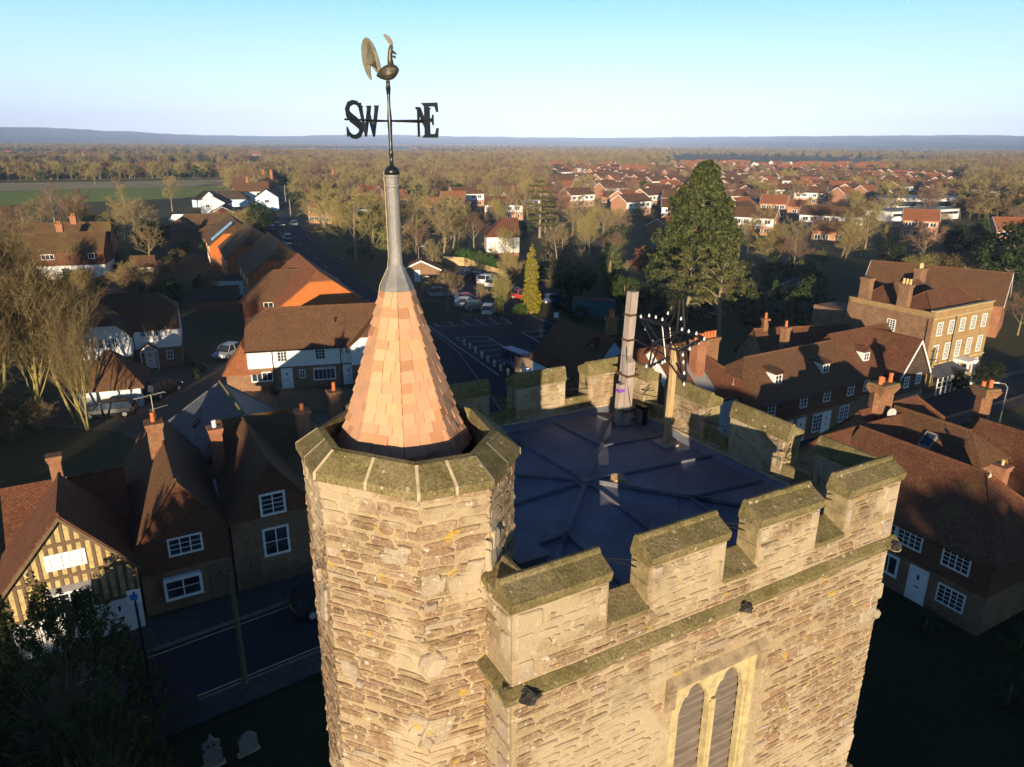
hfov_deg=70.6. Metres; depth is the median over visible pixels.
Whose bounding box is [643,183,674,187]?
terraced house
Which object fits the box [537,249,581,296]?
bare tree
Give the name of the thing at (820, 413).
bay window
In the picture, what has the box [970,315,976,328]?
window
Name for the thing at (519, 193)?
terraced house
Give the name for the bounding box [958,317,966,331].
window
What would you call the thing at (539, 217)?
cedar tree
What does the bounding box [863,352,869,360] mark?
window
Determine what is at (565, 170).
terraced house
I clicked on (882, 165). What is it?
red roofed house
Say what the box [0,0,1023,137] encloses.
sky
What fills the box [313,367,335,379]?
window
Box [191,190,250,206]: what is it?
dark hipped house
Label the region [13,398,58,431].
bare shrub
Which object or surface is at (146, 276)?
garden tree
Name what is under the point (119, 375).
white garage
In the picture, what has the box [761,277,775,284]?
garden bush
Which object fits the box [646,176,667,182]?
terraced house
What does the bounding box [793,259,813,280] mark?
evergreen tree
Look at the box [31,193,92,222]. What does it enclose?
bare tree
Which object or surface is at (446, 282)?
bare tree
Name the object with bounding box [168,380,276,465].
slate roofed barn
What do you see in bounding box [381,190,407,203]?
terraced house
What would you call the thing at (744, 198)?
terraced house
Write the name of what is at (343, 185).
bare tree
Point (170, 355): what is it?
window
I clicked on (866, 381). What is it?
window
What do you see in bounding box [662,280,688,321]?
evergreen tree
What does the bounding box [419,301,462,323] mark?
grass verge
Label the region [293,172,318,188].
bare tree
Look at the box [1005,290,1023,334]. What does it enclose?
street tree
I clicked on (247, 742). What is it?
headstone
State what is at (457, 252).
hedge bush
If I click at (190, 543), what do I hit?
window
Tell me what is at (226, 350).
parked car
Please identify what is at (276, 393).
garden bush
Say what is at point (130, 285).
garden tree
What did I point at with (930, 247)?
bare tree
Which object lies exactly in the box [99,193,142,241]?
bare tree
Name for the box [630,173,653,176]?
terraced house
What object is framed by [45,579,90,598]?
bay window
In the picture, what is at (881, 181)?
terraced house
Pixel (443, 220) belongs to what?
bare tree
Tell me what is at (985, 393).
ornate chimney
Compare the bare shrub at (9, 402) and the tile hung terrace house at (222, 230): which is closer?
the bare shrub at (9, 402)
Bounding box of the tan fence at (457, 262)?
[443,256,505,278]
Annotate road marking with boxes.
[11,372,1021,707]
[24,394,1023,766]
[428,325,497,374]
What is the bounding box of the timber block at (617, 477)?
[609,473,626,483]
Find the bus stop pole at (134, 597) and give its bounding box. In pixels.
[126,589,155,708]
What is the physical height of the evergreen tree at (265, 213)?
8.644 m
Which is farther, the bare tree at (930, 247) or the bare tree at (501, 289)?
the bare tree at (930, 247)
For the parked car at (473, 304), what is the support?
on the car park at (469, 285)
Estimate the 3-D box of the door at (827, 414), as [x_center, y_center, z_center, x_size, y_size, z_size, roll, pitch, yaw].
[27.145,3.389,62.635,1.130,2.140,0.090,-10,21,-29]
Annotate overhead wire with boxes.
[232,517,307,568]
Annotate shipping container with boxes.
[572,296,615,316]
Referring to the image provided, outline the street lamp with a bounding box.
[994,381,1007,422]
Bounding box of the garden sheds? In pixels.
[193,285,239,313]
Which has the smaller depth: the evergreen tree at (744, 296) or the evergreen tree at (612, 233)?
the evergreen tree at (744, 296)
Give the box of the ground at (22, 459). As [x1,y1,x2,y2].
[0,143,1023,662]
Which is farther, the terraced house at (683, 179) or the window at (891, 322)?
the terraced house at (683, 179)
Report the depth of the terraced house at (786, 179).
398.66 m
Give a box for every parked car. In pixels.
[81,397,137,419]
[143,377,182,399]
[211,341,240,359]
[267,225,275,230]
[272,221,280,226]
[282,233,291,239]
[288,579,317,620]
[289,220,297,225]
[429,286,457,296]
[453,292,479,299]
[453,296,471,307]
[457,268,473,276]
[463,299,483,311]
[467,271,483,279]
[476,274,495,284]
[481,303,496,314]
[484,278,507,287]
[509,288,527,298]
[542,293,567,304]
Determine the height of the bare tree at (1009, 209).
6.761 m
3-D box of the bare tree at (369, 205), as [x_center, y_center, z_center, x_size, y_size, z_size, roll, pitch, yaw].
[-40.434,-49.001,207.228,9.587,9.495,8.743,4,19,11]
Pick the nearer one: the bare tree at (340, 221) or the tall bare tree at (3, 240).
the tall bare tree at (3, 240)
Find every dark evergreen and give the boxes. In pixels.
[633,282,651,308]
[648,282,670,313]
[875,240,905,261]
[939,224,977,254]
[1006,219,1023,246]
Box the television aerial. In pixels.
[133,391,165,411]
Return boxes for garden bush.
[59,268,93,284]
[85,288,99,294]
[89,278,104,287]
[113,257,128,268]
[146,283,185,301]
[160,276,177,286]
[167,247,188,258]
[168,281,183,290]
[171,251,180,263]
[185,358,195,368]
[190,369,199,379]
[191,274,207,283]
[191,279,209,286]
[192,278,204,285]
[196,362,206,372]
[269,384,279,395]
[327,380,336,388]
[345,245,366,257]
[429,258,445,268]
[503,264,523,274]
[537,265,546,276]
[550,294,572,313]
[566,304,590,321]
[622,260,631,268]
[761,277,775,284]
[905,606,946,636]
[981,664,1023,712]
[996,622,1023,660]
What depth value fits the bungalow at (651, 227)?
198.02 m
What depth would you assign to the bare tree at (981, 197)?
253.47 m
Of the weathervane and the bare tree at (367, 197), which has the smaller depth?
the weathervane
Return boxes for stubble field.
[0,180,227,190]
[15,158,252,163]
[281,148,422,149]
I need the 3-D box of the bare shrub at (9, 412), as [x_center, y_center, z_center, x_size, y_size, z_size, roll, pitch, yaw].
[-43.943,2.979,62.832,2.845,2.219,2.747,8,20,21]
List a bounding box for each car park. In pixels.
[423,266,523,312]
[426,315,556,396]
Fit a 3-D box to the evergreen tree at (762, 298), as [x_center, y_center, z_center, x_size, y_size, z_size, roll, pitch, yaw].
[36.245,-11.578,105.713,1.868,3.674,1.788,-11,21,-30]
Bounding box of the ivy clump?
[494,292,504,315]
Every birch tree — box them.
[11,202,32,220]
[28,180,66,221]
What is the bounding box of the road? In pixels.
[274,186,499,411]
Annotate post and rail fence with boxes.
[578,313,622,323]
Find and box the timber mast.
[612,290,640,427]
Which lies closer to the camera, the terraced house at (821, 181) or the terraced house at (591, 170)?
the terraced house at (821, 181)
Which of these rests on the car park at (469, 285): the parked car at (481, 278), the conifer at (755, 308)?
the parked car at (481, 278)
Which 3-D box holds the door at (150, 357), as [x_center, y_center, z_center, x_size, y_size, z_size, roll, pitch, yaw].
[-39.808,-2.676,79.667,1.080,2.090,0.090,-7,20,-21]
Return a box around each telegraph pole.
[223,569,248,685]
[926,348,938,388]
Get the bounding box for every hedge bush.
[177,242,191,251]
[198,241,206,251]
[453,248,468,256]
[457,249,478,261]
[463,253,479,262]
[475,254,495,267]
[482,259,500,268]
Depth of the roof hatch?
10.10 m
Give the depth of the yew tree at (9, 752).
28.91 m
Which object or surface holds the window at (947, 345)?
in the georgian house at (950, 324)
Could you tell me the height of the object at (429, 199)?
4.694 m
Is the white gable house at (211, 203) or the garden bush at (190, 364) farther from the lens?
the white gable house at (211, 203)
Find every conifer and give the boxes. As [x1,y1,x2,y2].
[520,243,542,313]
[739,299,778,325]
[763,280,781,314]
[899,239,906,261]
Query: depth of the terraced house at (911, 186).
350.33 m
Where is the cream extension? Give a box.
[128,255,158,273]
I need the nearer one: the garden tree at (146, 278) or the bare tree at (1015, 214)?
the garden tree at (146, 278)
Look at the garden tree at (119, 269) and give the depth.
113.60 m
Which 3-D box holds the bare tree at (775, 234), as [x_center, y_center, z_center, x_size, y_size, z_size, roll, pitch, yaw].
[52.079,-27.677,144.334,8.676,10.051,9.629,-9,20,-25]
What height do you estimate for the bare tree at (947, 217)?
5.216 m
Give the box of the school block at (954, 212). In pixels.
[866,206,960,221]
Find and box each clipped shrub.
[951,368,970,392]
[970,365,990,383]
[987,360,1006,381]
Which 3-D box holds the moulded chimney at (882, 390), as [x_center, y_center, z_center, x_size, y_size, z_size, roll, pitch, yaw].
[24.593,1.378,48.303,1.790,4.297,1.340,-10,21,-28]
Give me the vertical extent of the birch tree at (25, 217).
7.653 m
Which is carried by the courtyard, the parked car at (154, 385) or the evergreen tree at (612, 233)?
the parked car at (154, 385)
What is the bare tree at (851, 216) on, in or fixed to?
on the ground at (22, 459)
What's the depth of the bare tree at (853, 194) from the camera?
264.24 m
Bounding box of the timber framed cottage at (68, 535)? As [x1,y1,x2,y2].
[0,451,145,658]
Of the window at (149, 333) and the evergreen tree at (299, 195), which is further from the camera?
the evergreen tree at (299, 195)
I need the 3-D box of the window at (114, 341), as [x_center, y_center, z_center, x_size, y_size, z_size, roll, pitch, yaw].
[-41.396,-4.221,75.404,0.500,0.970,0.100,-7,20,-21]
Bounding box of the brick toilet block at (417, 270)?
[404,256,441,281]
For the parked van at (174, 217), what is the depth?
225.32 m
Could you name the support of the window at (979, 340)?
in the georgian house at (950, 324)
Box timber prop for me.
[650,345,678,448]
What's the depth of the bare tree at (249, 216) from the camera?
197.19 m
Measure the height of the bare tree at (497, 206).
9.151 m
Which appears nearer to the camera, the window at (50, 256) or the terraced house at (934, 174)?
the window at (50, 256)
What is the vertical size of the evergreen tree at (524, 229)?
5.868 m
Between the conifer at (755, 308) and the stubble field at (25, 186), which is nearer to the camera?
the conifer at (755, 308)
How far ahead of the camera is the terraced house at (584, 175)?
405.05 m
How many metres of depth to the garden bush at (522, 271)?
137.05 m
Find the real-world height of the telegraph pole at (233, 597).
6.272 m
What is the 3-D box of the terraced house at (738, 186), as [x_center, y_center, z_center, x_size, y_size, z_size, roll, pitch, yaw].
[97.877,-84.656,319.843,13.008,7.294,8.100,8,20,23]
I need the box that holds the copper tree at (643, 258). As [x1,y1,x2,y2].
[629,245,658,275]
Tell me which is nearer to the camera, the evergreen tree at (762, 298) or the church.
the church
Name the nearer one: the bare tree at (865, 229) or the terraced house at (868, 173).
the bare tree at (865, 229)
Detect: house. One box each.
[16,213,121,278]
[70,291,183,371]
[121,408,237,616]
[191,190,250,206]
[200,193,232,213]
[203,213,243,271]
[206,416,312,590]
[218,221,263,273]
[234,176,269,202]
[236,231,307,292]
[239,268,301,324]
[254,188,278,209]
[272,253,365,306]
[278,185,291,194]
[307,170,337,180]
[308,197,341,223]
[337,195,378,218]
[356,185,380,195]
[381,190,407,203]
[439,191,466,213]
[448,186,484,206]
[483,217,519,257]
[484,196,523,219]
[497,185,519,191]
[502,191,539,212]
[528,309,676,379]
[536,185,557,203]
[546,174,571,176]
[549,161,561,164]
[551,175,579,178]
[552,168,571,173]
[552,177,575,182]
[554,180,576,187]
[558,187,594,207]
[565,333,740,434]
[569,173,592,175]
[573,177,594,186]
[575,165,595,172]
[575,174,596,179]
[585,168,599,172]
[588,179,615,190]
[592,171,619,174]
[593,173,611,179]
[593,182,629,198]
[603,168,618,171]
[606,174,621,181]
[609,164,619,166]
[609,189,635,209]
[610,193,651,216]
[611,173,628,178]
[614,169,634,172]
[620,165,637,169]
[621,172,637,176]
[621,177,648,182]
[626,171,646,172]
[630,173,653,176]
[630,180,648,187]
[632,174,650,177]
[635,187,662,207]
[638,165,646,170]
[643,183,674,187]
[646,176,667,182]
[646,185,677,190]
[659,179,678,183]
[660,198,673,217]
[661,190,676,197]
[662,169,674,173]
[664,175,683,179]
[666,181,682,187]
[669,171,689,174]
[671,177,687,182]
[675,167,689,170]
[684,163,695,168]
[721,175,740,177]
[722,171,736,173]
[722,179,738,183]
[724,183,748,190]
[731,169,745,173]
[731,189,768,206]
[731,207,779,235]
[732,176,752,181]
[732,196,757,205]
[734,200,757,207]
[740,173,763,176]
[740,184,765,189]
[745,169,761,173]
[759,194,788,218]
[761,180,775,186]
[763,177,780,183]
[767,296,827,326]
[774,183,807,197]
[775,171,784,179]
[778,164,793,167]
[782,168,801,171]
[782,176,808,183]
[790,180,810,183]
[794,171,815,174]
[794,186,827,204]
[798,175,819,177]
[798,183,819,185]
[798,205,866,233]
[801,177,818,179]
[811,263,995,395]
[812,180,841,183]
[812,183,834,200]
[813,395,1012,472]
[818,323,930,413]
[827,186,853,205]
[828,168,844,170]
[829,180,850,187]
[840,183,859,188]
[850,172,872,174]
[854,184,877,202]
[857,175,880,184]
[865,260,1013,337]
[869,164,885,169]
[876,179,903,188]
[883,177,908,179]
[886,188,907,194]
[887,181,913,190]
[893,170,907,172]
[899,208,940,238]
[900,178,919,188]
[906,173,919,176]
[915,175,932,179]
[919,187,954,191]
[922,180,948,186]
[925,172,941,177]
[933,176,950,180]
[947,169,958,173]
[947,174,964,178]
[947,189,961,195]
[948,176,960,181]
[986,216,1023,249]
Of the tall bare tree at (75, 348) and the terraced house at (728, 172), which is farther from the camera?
the terraced house at (728, 172)
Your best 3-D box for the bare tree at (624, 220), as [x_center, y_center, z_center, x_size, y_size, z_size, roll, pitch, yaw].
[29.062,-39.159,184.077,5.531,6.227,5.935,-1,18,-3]
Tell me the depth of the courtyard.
69.72 m
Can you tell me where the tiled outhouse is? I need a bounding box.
[99,282,129,294]
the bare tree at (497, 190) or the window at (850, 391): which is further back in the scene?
the bare tree at (497, 190)
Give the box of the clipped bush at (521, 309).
[512,303,527,315]
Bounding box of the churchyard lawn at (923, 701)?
[119,423,1023,766]
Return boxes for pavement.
[17,358,1023,682]
[41,396,1023,766]
[270,219,284,242]
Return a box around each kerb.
[45,369,1023,687]
[46,395,1023,760]
[286,189,501,410]
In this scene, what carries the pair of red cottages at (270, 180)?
on the ground at (22, 459)
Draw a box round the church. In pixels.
[295,172,906,766]
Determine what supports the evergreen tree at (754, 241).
on the ground at (22, 459)
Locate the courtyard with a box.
[13,362,352,440]
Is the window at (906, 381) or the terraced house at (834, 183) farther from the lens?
the terraced house at (834, 183)
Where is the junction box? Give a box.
[634,403,647,424]
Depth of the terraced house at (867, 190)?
310.52 m
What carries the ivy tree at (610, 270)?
on the ground at (22, 459)
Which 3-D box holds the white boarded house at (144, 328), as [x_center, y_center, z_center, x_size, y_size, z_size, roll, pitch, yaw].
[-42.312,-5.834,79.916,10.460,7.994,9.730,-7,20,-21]
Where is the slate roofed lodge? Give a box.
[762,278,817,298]
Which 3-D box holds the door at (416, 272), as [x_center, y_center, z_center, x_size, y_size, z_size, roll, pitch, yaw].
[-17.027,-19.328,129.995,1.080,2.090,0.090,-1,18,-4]
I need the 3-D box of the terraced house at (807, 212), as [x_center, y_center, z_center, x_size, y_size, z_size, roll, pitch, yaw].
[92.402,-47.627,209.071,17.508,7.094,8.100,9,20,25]
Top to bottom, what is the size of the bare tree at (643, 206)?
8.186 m
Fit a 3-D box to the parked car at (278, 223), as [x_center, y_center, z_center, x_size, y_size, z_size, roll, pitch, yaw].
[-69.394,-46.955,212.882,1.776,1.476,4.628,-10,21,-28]
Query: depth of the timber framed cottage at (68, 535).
35.91 m
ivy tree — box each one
[355,204,388,258]
[597,245,621,281]
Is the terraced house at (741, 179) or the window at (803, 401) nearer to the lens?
the window at (803, 401)
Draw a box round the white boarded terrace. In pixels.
[222,302,376,390]
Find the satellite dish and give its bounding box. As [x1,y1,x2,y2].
[887,408,895,416]
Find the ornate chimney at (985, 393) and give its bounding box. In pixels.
[966,379,1002,428]
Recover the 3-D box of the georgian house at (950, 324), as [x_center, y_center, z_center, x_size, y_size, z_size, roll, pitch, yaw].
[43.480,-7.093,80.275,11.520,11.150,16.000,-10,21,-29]
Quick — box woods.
[0,141,1023,219]
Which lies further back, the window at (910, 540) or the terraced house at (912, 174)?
the terraced house at (912, 174)
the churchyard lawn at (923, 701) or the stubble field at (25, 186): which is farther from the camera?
the stubble field at (25, 186)
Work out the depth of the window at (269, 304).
92.27 m
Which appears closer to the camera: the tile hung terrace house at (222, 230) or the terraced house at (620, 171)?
the tile hung terrace house at (222, 230)
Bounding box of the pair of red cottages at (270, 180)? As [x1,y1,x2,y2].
[232,170,275,193]
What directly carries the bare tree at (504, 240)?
on the ground at (22, 459)
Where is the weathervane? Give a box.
[344,34,438,174]
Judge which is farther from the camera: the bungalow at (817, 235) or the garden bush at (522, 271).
the bungalow at (817, 235)
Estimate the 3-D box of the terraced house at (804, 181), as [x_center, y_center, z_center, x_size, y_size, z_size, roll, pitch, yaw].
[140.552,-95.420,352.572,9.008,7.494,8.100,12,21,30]
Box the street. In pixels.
[0,370,1023,766]
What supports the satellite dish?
attached to the tile roofed cottage at (957, 529)
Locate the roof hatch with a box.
[513,533,549,569]
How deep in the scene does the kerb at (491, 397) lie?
93.08 m
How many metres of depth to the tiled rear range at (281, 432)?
45.56 m
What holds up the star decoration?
attached to the timber prop
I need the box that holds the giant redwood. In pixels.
[641,159,751,308]
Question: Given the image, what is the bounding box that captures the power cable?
[626,347,679,518]
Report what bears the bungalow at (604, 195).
on the ground at (22, 459)
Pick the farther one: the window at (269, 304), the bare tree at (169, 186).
the bare tree at (169, 186)
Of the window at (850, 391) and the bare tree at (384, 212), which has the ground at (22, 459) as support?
the bare tree at (384, 212)
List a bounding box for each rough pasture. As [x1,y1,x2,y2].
[0,151,189,156]
[0,163,222,180]
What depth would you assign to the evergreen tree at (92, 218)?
178.89 m
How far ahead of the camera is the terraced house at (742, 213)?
200.32 m
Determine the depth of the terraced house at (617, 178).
394.53 m
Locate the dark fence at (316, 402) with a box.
[277,390,353,410]
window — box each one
[41,254,53,259]
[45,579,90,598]
[47,588,94,609]
[48,555,62,569]
[68,551,81,564]
[88,253,94,258]
[97,339,103,348]
[104,339,110,347]
[112,338,117,347]
[146,331,151,336]
[163,569,200,583]
[163,571,203,602]
[166,350,173,358]
[166,532,203,557]
[251,371,273,382]
[258,490,286,516]
[262,524,290,557]
[263,302,274,306]
[277,351,287,361]
[299,369,305,377]
[313,366,334,369]
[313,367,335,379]
[315,349,324,359]
[664,636,768,766]
[767,405,775,415]
[774,374,782,383]
[799,397,807,408]
[811,412,823,427]
[811,414,822,432]
[822,364,829,372]
[823,391,830,402]
[838,404,849,422]
[847,385,854,395]
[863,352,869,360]
[863,379,869,391]
[883,552,899,578]
[887,318,895,331]
[891,524,897,535]
[896,527,923,552]
[903,376,909,388]
[915,372,921,383]
[931,344,938,361]
[934,582,965,614]
[936,322,943,336]
[940,548,971,576]
[942,342,950,359]
[947,320,954,333]
[953,339,961,356]
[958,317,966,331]
[964,337,972,353]
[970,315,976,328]
[975,335,982,351]
[980,313,987,326]
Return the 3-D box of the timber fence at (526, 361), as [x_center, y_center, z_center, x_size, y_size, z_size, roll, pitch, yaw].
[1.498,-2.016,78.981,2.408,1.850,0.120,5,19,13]
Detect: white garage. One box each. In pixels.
[71,349,151,410]
[211,274,243,294]
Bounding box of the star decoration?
[635,298,704,385]
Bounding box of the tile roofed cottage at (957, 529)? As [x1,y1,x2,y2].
[797,413,1023,635]
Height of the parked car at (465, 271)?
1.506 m
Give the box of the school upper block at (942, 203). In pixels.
[876,195,960,214]
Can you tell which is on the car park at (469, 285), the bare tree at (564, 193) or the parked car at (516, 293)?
the parked car at (516, 293)
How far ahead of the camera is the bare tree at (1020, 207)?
229.82 m
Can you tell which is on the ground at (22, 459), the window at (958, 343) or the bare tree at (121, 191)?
the bare tree at (121, 191)
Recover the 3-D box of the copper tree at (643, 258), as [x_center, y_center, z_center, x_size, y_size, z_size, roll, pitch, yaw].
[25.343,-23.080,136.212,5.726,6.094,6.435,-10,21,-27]
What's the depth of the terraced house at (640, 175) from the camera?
406.15 m
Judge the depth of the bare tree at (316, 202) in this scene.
205.29 m
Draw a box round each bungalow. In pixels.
[165,213,239,241]
[187,225,214,249]
[209,203,241,212]
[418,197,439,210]
[601,191,615,202]
[645,217,671,234]
[787,199,807,212]
[811,220,854,240]
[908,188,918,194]
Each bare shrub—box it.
[0,395,26,419]
[0,405,21,429]
[0,415,33,441]
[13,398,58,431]
[14,398,33,423]
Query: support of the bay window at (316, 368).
in the white boarded terrace
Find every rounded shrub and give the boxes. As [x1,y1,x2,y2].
[904,251,957,266]
[943,252,982,269]
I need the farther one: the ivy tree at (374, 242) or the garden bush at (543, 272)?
the ivy tree at (374, 242)
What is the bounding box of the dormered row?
[704,321,864,440]
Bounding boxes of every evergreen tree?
[79,212,122,229]
[129,218,172,246]
[238,199,278,230]
[292,185,314,204]
[427,207,445,230]
[518,220,534,240]
[550,261,597,297]
[601,229,629,248]
[606,274,641,308]
[610,223,632,238]
[654,289,691,324]
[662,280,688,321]
[675,286,714,320]
[679,282,721,320]
[703,300,716,319]
[711,294,734,325]
[736,286,759,303]
[739,283,760,325]
[742,259,756,274]
[744,273,753,284]
[751,230,760,246]
[758,255,785,277]
[759,292,764,315]
[763,272,791,292]
[765,286,790,302]
[777,274,844,325]
[783,256,794,273]
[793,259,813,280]
[794,261,817,275]
[805,270,830,288]
[806,250,828,270]
[866,212,876,229]
[965,216,996,253]
[972,220,1023,283]
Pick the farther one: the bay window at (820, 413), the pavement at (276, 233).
the pavement at (276, 233)
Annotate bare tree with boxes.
[0,201,43,237]
[0,208,21,252]
[0,211,38,368]
[0,214,24,353]
[0,219,39,241]
[0,223,102,428]
[0,228,35,360]
[0,236,21,393]
[0,240,115,423]
[0,249,76,404]
[0,306,30,391]
[5,233,50,272]
[10,196,58,225]
[15,217,40,236]
[22,309,107,430]
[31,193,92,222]
[66,188,90,201]
[66,196,99,221]
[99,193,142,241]
[108,201,137,237]
[111,197,159,240]
[114,248,124,265]
[115,222,165,254]
[116,183,127,205]
[160,177,180,210]
[228,206,256,224]
[238,210,259,222]
[248,169,261,175]
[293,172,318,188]
[295,191,346,230]
[296,182,346,240]
[296,187,345,228]
[306,187,385,262]
[309,179,320,186]
[320,180,333,192]
[324,194,360,242]
[336,177,362,194]
[337,194,369,232]
[355,224,386,253]
[356,196,381,213]
[357,190,377,211]
[363,192,423,237]
[370,194,386,232]
[374,231,410,255]
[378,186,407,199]
[383,197,426,241]
[384,193,441,247]
[401,221,430,258]
[407,190,435,225]
[417,176,442,196]
[420,238,448,263]
[420,269,464,312]
[423,200,472,255]
[427,199,445,234]
[431,196,449,214]
[432,192,455,207]
[432,214,462,246]
[434,212,447,242]
[443,193,477,248]
[457,211,490,249]
[474,281,488,300]
[483,226,520,261]
[484,201,504,222]
[485,185,504,195]
[485,196,512,221]
[486,270,512,314]
[487,177,517,191]
[491,186,504,195]
[494,244,524,282]
[503,183,536,217]
[510,181,539,217]
[536,203,558,232]
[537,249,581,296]
[540,222,583,259]
[541,201,561,229]
[542,185,574,222]
[546,196,573,223]
[552,226,570,248]
[562,204,591,236]
[569,194,590,217]
[569,211,596,246]
[569,247,608,295]
[575,219,604,254]
[583,196,607,216]
[588,204,605,231]
[594,207,624,235]
[599,208,616,231]
[599,230,625,257]
[601,183,618,197]
[607,207,631,226]
[615,218,636,230]
[632,200,652,225]
[736,218,757,259]
[743,221,797,258]
[745,215,769,253]
[749,203,778,225]
[777,233,814,265]
[783,216,820,257]
[804,196,816,204]
[811,213,841,249]
[829,204,864,230]
[831,218,872,260]
[840,211,862,223]
[845,193,894,249]
[846,217,885,255]
[847,187,863,206]
[871,203,886,217]
[882,223,896,240]
[898,181,911,192]
[899,222,949,261]
[905,251,938,264]
[921,240,936,253]
[938,211,950,231]
[941,213,953,224]
[970,192,988,216]
[1000,204,1019,216]
[1000,206,1023,216]
[1009,203,1023,216]
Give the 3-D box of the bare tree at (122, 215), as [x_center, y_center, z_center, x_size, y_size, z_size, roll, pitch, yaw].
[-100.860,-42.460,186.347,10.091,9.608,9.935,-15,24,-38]
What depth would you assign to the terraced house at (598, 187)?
326.22 m
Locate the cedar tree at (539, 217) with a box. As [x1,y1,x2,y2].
[521,180,558,237]
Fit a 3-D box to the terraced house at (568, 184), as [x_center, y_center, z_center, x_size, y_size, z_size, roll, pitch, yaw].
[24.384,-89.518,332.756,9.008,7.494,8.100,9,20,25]
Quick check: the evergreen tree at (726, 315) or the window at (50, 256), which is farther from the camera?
the window at (50, 256)
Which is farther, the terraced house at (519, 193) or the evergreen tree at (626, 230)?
the terraced house at (519, 193)
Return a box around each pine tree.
[661,248,719,326]
[688,256,754,336]
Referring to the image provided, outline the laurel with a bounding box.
[475,250,488,263]
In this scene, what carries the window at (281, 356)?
in the white boarded terrace
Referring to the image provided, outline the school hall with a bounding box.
[961,187,1002,213]
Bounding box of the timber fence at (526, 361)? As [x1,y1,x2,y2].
[515,356,531,371]
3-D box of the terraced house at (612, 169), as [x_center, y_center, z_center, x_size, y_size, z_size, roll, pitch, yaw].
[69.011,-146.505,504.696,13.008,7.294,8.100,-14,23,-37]
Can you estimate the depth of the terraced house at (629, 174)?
440.51 m
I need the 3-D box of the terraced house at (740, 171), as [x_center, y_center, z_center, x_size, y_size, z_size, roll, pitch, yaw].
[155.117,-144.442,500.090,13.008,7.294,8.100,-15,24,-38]
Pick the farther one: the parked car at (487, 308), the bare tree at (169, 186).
the bare tree at (169, 186)
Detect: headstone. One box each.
[201,734,226,766]
[237,731,260,758]
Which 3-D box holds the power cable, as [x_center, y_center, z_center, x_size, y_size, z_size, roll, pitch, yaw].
[2.786,0.700,13.191,0.611,1.646,4.226,-1,18,-3]
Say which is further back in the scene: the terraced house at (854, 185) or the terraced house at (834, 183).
the terraced house at (834, 183)
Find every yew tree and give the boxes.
[0,570,172,766]
[0,655,51,760]
[36,678,178,766]
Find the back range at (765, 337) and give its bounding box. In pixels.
[734,312,850,360]
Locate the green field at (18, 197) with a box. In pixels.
[0,186,232,205]
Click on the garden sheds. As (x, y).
(214, 299)
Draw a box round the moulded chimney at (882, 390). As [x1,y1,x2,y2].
[866,372,900,418]
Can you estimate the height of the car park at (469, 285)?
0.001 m
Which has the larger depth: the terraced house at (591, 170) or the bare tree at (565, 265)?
the terraced house at (591, 170)
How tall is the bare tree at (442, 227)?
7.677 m
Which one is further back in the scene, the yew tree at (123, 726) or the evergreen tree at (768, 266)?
the evergreen tree at (768, 266)
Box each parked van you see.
[169,214,183,220]
[500,346,531,372]
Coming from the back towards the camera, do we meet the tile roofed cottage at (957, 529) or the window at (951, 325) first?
the window at (951, 325)
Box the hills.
[0,127,1023,150]
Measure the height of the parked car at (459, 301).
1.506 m
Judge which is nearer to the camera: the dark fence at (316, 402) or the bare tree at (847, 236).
the dark fence at (316, 402)
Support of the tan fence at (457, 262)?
on the car park at (469, 285)
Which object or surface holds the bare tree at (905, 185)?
on the ground at (22, 459)
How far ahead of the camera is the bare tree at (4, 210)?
154.77 m
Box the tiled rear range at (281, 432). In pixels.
[209,382,342,478]
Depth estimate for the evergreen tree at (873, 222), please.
211.09 m
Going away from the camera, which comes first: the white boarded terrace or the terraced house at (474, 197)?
the white boarded terrace
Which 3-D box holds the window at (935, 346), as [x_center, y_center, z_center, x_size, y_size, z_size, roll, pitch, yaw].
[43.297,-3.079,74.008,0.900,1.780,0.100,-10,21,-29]
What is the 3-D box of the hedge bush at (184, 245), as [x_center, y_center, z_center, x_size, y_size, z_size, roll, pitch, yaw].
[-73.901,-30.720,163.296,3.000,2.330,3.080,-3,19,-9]
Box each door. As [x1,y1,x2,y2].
[106,597,135,631]
[144,350,156,367]
[208,560,230,598]
[240,554,263,590]
[281,368,293,388]
[343,364,352,383]
[414,270,420,281]
[720,423,729,434]
[796,417,806,440]
[819,410,831,433]
[904,563,929,605]
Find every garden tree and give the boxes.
[64,283,94,295]
[66,269,93,291]
[68,265,96,287]
[80,265,104,291]
[99,269,119,286]
[110,259,145,292]
[114,262,163,291]
[137,266,160,290]
[138,270,161,290]
[145,271,171,287]
[151,258,179,282]
[201,273,219,286]
[204,261,225,275]
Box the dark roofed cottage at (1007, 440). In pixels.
[972,417,1023,496]
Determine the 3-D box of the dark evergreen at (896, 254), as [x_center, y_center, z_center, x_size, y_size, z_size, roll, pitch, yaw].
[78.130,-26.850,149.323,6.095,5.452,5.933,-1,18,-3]

